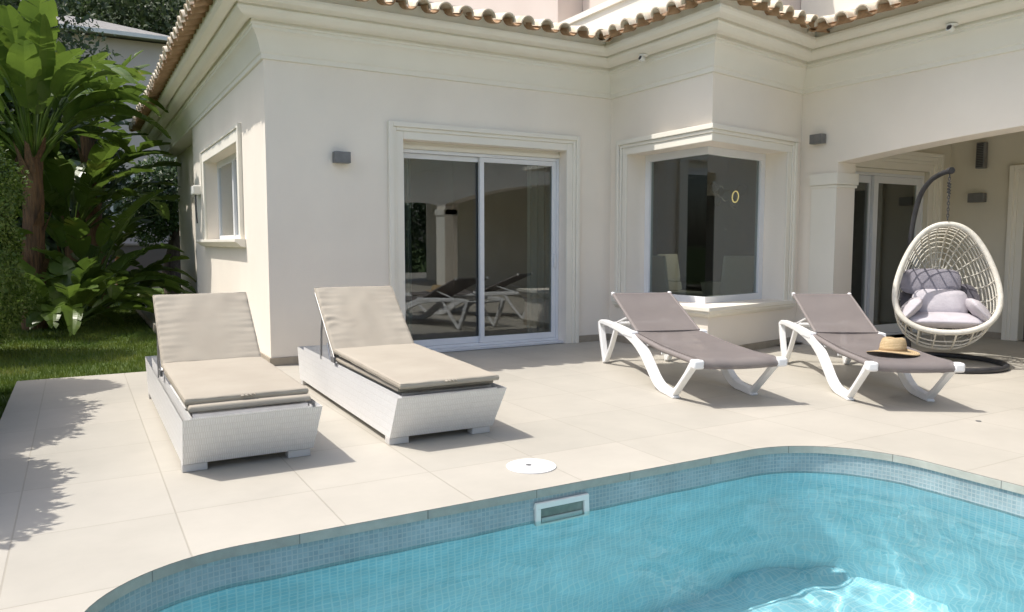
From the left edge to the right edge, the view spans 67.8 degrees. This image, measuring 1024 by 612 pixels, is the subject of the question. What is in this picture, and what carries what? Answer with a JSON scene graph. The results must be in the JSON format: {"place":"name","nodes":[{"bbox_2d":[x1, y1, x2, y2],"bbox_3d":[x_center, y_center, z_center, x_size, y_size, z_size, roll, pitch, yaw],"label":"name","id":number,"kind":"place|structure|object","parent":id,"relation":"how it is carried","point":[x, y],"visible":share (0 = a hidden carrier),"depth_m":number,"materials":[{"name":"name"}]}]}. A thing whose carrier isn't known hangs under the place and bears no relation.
{"place":"outdoors","nodes":[
{"label":"outdoors","id":0,"kind":"place"},
{"bbox_2d":[51,16,178,243],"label":"neighbour house","id":1,"kind":"structure","parent":0,"point":[125,42],"depth_m":24.72,"materials":[{"name":"grey paint"}]},
{"bbox_2d":[109,175,141,215],"bbox_3d":[-12.524,-3.585,24.875,1.100,1.400,0.050,-3,5,-30],"label":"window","id":2,"kind":"structure","parent":1,"relation":"in","point":[112,208],"depth_m":24.75,"materials":[{"name":"glass"}]},
{"bbox_2d":[55,0,185,32],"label":"hillside","id":3,"kind":"structure","parent":0,"point":[168,16],"depth_m":61.15,"materials":[{"name":"green plant"}]},
{"bbox_2d":[107,244,166,287],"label":"garden wall","id":4,"kind":"structure","parent":0,"point":[149,257],"depth_m":23.90,"materials":[{"name":"stone"}]},
{"bbox_2d":[0,288,1009,608],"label":"ground","id":5,"kind":"structure","parent":0,"point":[122,370],"depth_m":9.41,"materials":[{"name":"green plant"}]},
{"bbox_2d":[0,141,42,344],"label":"clipped conifer","id":6,"kind":"object","parent":5,"relation":"on","point":[9,264],"visible":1,"depth_m":9.07,"materials":[{"name":"green plant"}]},
{"bbox_2d":[15,0,88,16],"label":"hillside tree","id":7,"kind":"object","parent":5,"relation":"on","point":[73,6],"depth_m":32.70,"materials":[{"name":"green plant"}]},
{"bbox_2d":[0,19,118,158],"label":"bird of paradise plant","id":8,"kind":"object","parent":5,"relation":"on","point":[5,129],"visible":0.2,"depth_m":13.04,"materials":[{"name":"green plant"}]},
{"bbox_2d":[0,0,125,283],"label":"evergreen tree","id":9,"kind":"object","parent":5,"relation":"on","point":[67,36],"visible":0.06,"depth_m":17.97,"materials":[{"name":"green plant"}]},
{"bbox_2d":[0,102,131,282],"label":"evergreen tree","id":10,"kind":"object","parent":5,"relation":"on","point":[68,151],"visible":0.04,"depth_m":16.92,"materials":[{"name":"green plant"}]},
{"bbox_2d":[1,256,153,336],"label":"bird of paradise plant","id":11,"kind":"object","parent":5,"relation":"on","point":[71,320],"visible":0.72,"depth_m":11.40,"materials":[{"name":"green plant"}]},
{"bbox_2d":[0,289,167,418],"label":"grass","id":12,"kind":"structure","parent":5,"relation":"on","point":[9,385],"depth_m":9.58,"materials":[{"name":"green plant"}]},
{"bbox_2d":[0,0,170,330],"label":"bird of paradise plant","id":13,"kind":"object","parent":5,"relation":"on","point":[37,75],"visible":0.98,"depth_m":11.60,"materials":[{"name":"green plant"}]},
{"bbox_2d":[0,105,181,287],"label":"bird of paradise plant","id":14,"kind":"object","parent":5,"relation":"on","point":[67,184],"visible":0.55,"depth_m":13.91,"materials":[{"name":"green plant"}]},
{"bbox_2d":[3,189,195,332],"bbox_3d":[-7.211,-0.706,12.750,3.811,2.510,4.062,-3,5,-30],"label":"bird of paradise plant","id":15,"kind":"object","parent":5,"relation":"on","point":[60,233],"visible":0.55,"depth_m":12.86,"materials":[{"name":"green plant"}]},
{"bbox_2d":[51,39,151,307],"bbox_3d":[-8.593,-2.609,15.243,3.184,5.442,2.776,-3,5,-30],"label":"bird of paradise plant","id":16,"kind":"object","parent":5,"relation":"on","point":[87,143],"visible":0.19,"depth_m":15.13,"materials":[{"name":"green plant"}]},
{"bbox_2d":[28,0,185,35],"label":"hillside tree","id":17,"kind":"object","parent":5,"relation":"on","point":[144,19],"visible":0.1,"depth_m":34.18,"materials":[{"name":"green plant"}]},
{"bbox_2d":[134,309,156,333],"bbox_3d":[4.890,0.982,5.132,14.517,0.300,31.900,-3,5,-30],"label":"paving edge","id":18,"kind":"object","parent":5,"relation":"on","point":[147,320],"visible":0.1,"depth_m":12.89,"materials":[{"name":"grey stone"}]},
{"bbox_2d":[119,154,181,293],"bbox_3d":[-8.934,-2.202,20.665,3.117,3.862,2.207,-3,5,-30],"label":"flowering tree","id":19,"kind":"object","parent":5,"relation":"on","point":[160,226],"visible":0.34,"depth_m":19.93,"materials":[{"name":"green plant"}]},
{"bbox_2d":[129,0,1023,365],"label":"villa","id":20,"kind":"object","parent":5,"relation":"on","point":[471,110],"visible":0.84,"depth_m":8.92,"materials":[{"name":"paint"}]},
{"bbox_2d":[190,185,200,222],"bbox_3d":[-4.811,-1.544,11.616,0.119,0.571,0.300,-3,5,-30],"label":"awning bracket","id":21,"kind":"object","parent":20,"relation":"attached to","point":[195,190],"visible":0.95,"depth_m":11.49,"materials":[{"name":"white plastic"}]},
{"bbox_2d":[217,153,238,238],"bbox_3d":[-3.650,-1.442,10.077,0.072,1.120,2.626,-3,5,-30],"label":"side window","id":22,"kind":"structure","parent":20,"relation":"in","point":[227,167],"depth_m":10.56,"materials":[{"name":"white metal"}]},
{"bbox_2d":[332,151,350,163],"bbox_3d":[-1.773,-1.545,7.926,0.170,0.117,0.100,-3,5,-30],"label":"wall lamp","id":23,"kind":"object","parent":20,"relation":"attached to","point":[343,157],"visible":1,"depth_m":7.88,"materials":[{"name":"grey metal"}]},
{"bbox_2d":[404,158,411,335],"bbox_3d":[-1.277,-0.732,8.889,0.220,2.400,0.060,-3,5,-30],"label":"curtain","id":24,"kind":"object","parent":20,"relation":"hanging from","point":[407,223],"visible":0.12,"depth_m":8.92,"materials":[{"name":"white fabric"}]},
{"bbox_2d":[403,153,478,345],"bbox_3d":[-0.811,-0.641,8.872,1.055,2.196,0.040,-3,5,-30],"label":"sliding door","id":25,"kind":"structure","parent":20,"relation":"in","point":[472,339],"depth_m":8.91,"materials":[{"name":"white metal"}]},
{"bbox_2d":[478,157,555,342],"bbox_3d":[0.084,-0.677,9.311,1.066,2.196,0.070,-3,5,-30],"label":"sliding door","id":26,"kind":"structure","parent":20,"relation":"in","point":[482,338],"depth_m":9.30,"materials":[{"name":"white metal"}]},
{"bbox_2d":[527,165,550,332],"bbox_3d":[0.374,-0.810,9.827,0.420,2.400,0.060,-3,5,-30],"label":"curtain","id":27,"kind":"object","parent":20,"relation":"hanging from","point":[538,236],"visible":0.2,"depth_m":9.81,"materials":[{"name":"white fabric"}]},
{"bbox_2d":[638,54,647,61],"bbox_3d":[1.505,-2.837,8.737,0.116,0.080,0.110,-3,5,-30],"label":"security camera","id":28,"kind":"object","parent":20,"relation":"attached to","point":[641,57],"visible":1,"depth_m":8.70,"materials":[{"name":"white plastic"}]},
{"bbox_2d":[652,256,669,292],"bbox_3d":[2.091,-0.171,10.470,0.597,1.043,0.480,-4,6,-40],"label":"dining chair","id":29,"kind":"object","parent":20,"relation":"on","point":[660,282],"visible":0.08,"depth_m":10.18,"materials":[{"name":"grey fabric"}]},
{"bbox_2d":[657,254,702,295],"bbox_3d":[2.576,-0.267,11.627,0.480,1.043,0.597,-4,6,-40],"label":"dining chair","id":30,"kind":"object","parent":20,"relation":"on","point":[673,270],"visible":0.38,"depth_m":11.77,"materials":[{"name":"beige fabric"}]},
{"bbox_2d":[668,277,720,296],"bbox_3d":[2.973,-0.043,11.170,1.800,0.712,1.000,-3,5,-30],"label":"dining table","id":31,"kind":"object","parent":20,"relation":"on","point":[710,285],"visible":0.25,"depth_m":10.97,"materials":[{"name":"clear glass"}]},
{"bbox_2d":[644,146,765,303],"bbox_3d":[2.454,-0.976,9.414,1.189,1.783,1.093,-3,5,-30],"label":"bay window","id":32,"kind":"structure","parent":20,"relation":"in","point":[707,150],"depth_m":9.39,"materials":[{"name":"white metal"}]},
{"bbox_2d":[709,157,747,207],"bbox_3d":[3.127,-2.013,11.131,0.566,1.156,0.406,-3,5,-30],"label":"ring chandelier","id":33,"kind":"object","parent":20,"relation":"hanging from","point":[729,198],"visible":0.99,"depth_m":11.15,"materials":[{"name":"brown metal"}]},
{"bbox_2d":[705,256,753,295],"bbox_3d":[3.014,-0.177,10.541,0.480,1.043,0.597,-1,5,-10],"label":"dining chair","id":34,"kind":"object","parent":20,"relation":"on","point":[737,276],"visible":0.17,"depth_m":10.26,"materials":[{"name":"white plastic"}]},
{"bbox_2d":[809,133,825,144],"bbox_3d":[3.655,-1.995,9.101,0.100,0.112,0.170,-3,5,-30],"label":"wall lamp","id":35,"kind":"object","parent":20,"relation":"attached to","point":[819,138],"visible":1,"depth_m":9.05,"materials":[{"name":"grey metal"}]},
{"bbox_2d":[859,175,871,315],"bbox_3d":[4.440,-0.644,9.798,0.519,2.051,0.040,-3,5,-30],"label":"sliding door","id":36,"kind":"structure","parent":20,"relation":"in","point":[862,178],"depth_m":9.86,"materials":[{"name":"white metal"}]},
{"bbox_2d":[867,176,921,332],"bbox_3d":[5.075,-0.668,10.089,1.004,2.051,0.070,-3,5,-30],"label":"sliding door","id":37,"kind":"structure","parent":20,"relation":"in","point":[893,327],"depth_m":9.90,"materials":[{"name":"white metal"}]},
{"bbox_2d":[946,23,958,32],"bbox_3d":[4.336,-2.736,7.512,0.116,0.080,0.110,-3,5,-30],"label":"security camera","id":38,"kind":"object","parent":20,"relation":"attached to","point":[950,27],"visible":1,"depth_m":7.48,"materials":[{"name":"white plastic"}]},
{"bbox_2d":[967,193,986,202],"bbox_3d":[6.165,-1.435,10.098,0.100,0.122,0.200,-3,5,-30],"label":"wall lamp","id":39,"kind":"object","parent":20,"relation":"attached to","point":[976,197],"visible":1,"depth_m":10.06,"materials":[{"name":"grey metal"}]},
{"bbox_2d":[975,142,987,168],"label":"louvred wall vent","id":40,"kind":"structure","parent":20,"relation":"attached to","point":[981,154],"depth_m":9.97,"materials":[{"name":"grey metal"}]},
{"bbox_2d":[0,305,1023,611],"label":"terrace paving","id":41,"kind":"structure","parent":0,"point":[100,493],"depth_m":4.70,"materials":[{"name":"tile"}]},
{"bbox_2d":[145,292,322,472],"bbox_3d":[-2.034,0.385,5.260,0.735,0.868,2.600,-3,5,-29],"label":"rattan lounger","id":42,"kind":"object","parent":41,"relation":"on","point":[220,387],"visible":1,"depth_m":4.57,"materials":[{"name":"white wicker"}]},
{"bbox_2d":[298,286,506,444],"bbox_3d":[-0.975,0.329,5.830,0.735,0.884,2.600,-3,5,-28],"label":"rattan lounger","id":43,"kind":"object","parent":41,"relation":"on","point":[373,365],"visible":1,"depth_m":5.26,"materials":[{"name":"white wicker"}]},
{"bbox_2d":[506,458,555,473],"bbox_3d":[0.109,0.896,4.277,0.280,0.010,0.280,-3,5,-30],"label":"skimmer lid","id":44,"kind":"object","parent":41,"relation":"on","point":[531,466],"visible":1,"depth_m":4.25,"materials":[{"name":"white plastic"}]},
{"bbox_2d":[85,446,1023,611],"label":"swimming pool","id":45,"kind":"structure","parent":41,"relation":"in","point":[158,588],"depth_m":3.78,"materials":[{"name":"tile"}]},
{"bbox_2d":[533,493,588,521],"bbox_3d":[0.261,1.078,3.969,0.338,0.156,0.022,-3,5,-30],"label":"pool skimmer","id":46,"kind":"object","parent":45,"relation":"attached to","point":[550,509],"visible":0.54,"depth_m":3.96,"materials":[{"name":"white plastic"}]},
{"bbox_2d":[150,471,1023,611],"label":"pool water","id":47,"kind":"structure","parent":45,"relation":"in","point":[799,541],"depth_m":3.39,"materials":[{"name":"blue liquid"}]},
{"bbox_2d":[598,291,786,397],"bbox_3d":[1.517,0.302,6.995,0.778,0.754,2.461,-1,5,-11],"label":"resin lounger","id":48,"kind":"object","parent":41,"relation":"on","point":[664,323],"visible":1,"depth_m":6.78,"materials":[{"name":"beige fabric"}]},
{"bbox_2d":[779,292,964,401],"bbox_3d":[3.074,0.315,6.833,0.700,0.754,2.461,0,5,4],"label":"resin lounger","id":49,"kind":"object","parent":41,"relation":"on","point":[842,325],"visible":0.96,"depth_m":6.69,"materials":[{"name":"beige fabric"}]},
{"bbox_2d":[866,337,919,355],"bbox_3d":[3.031,0.315,6.060,0.456,0.131,0.374,0,3,-45],"label":"straw hat","id":50,"kind":"object","parent":49,"relation":"on","point":[893,345],"visible":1,"depth_m":5.97,"materials":[{"name":"beige wicker"}]},
{"bbox_2d":[905,167,1009,373],"bbox_3d":[4.431,-0.403,7.807,1.194,2.013,1.218,-3,5,-30],"label":"chair stand","id":51,"kind":"object","parent":41,"relation":"on","point":[1004,366],"visible":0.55,"depth_m":8.12,"materials":[{"name":"grey metal"}]},
{"bbox_2d":[892,174,1003,349],"bbox_3d":[4.497,-0.451,7.944,0.994,1.822,0.869,2,5,21],"label":"egg chair","id":52,"kind":"object","parent":51,"relation":"hanging from","point":[933,298],"visible":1,"depth_m":7.89,"materials":[{"name":"white wicker"}]}
]}

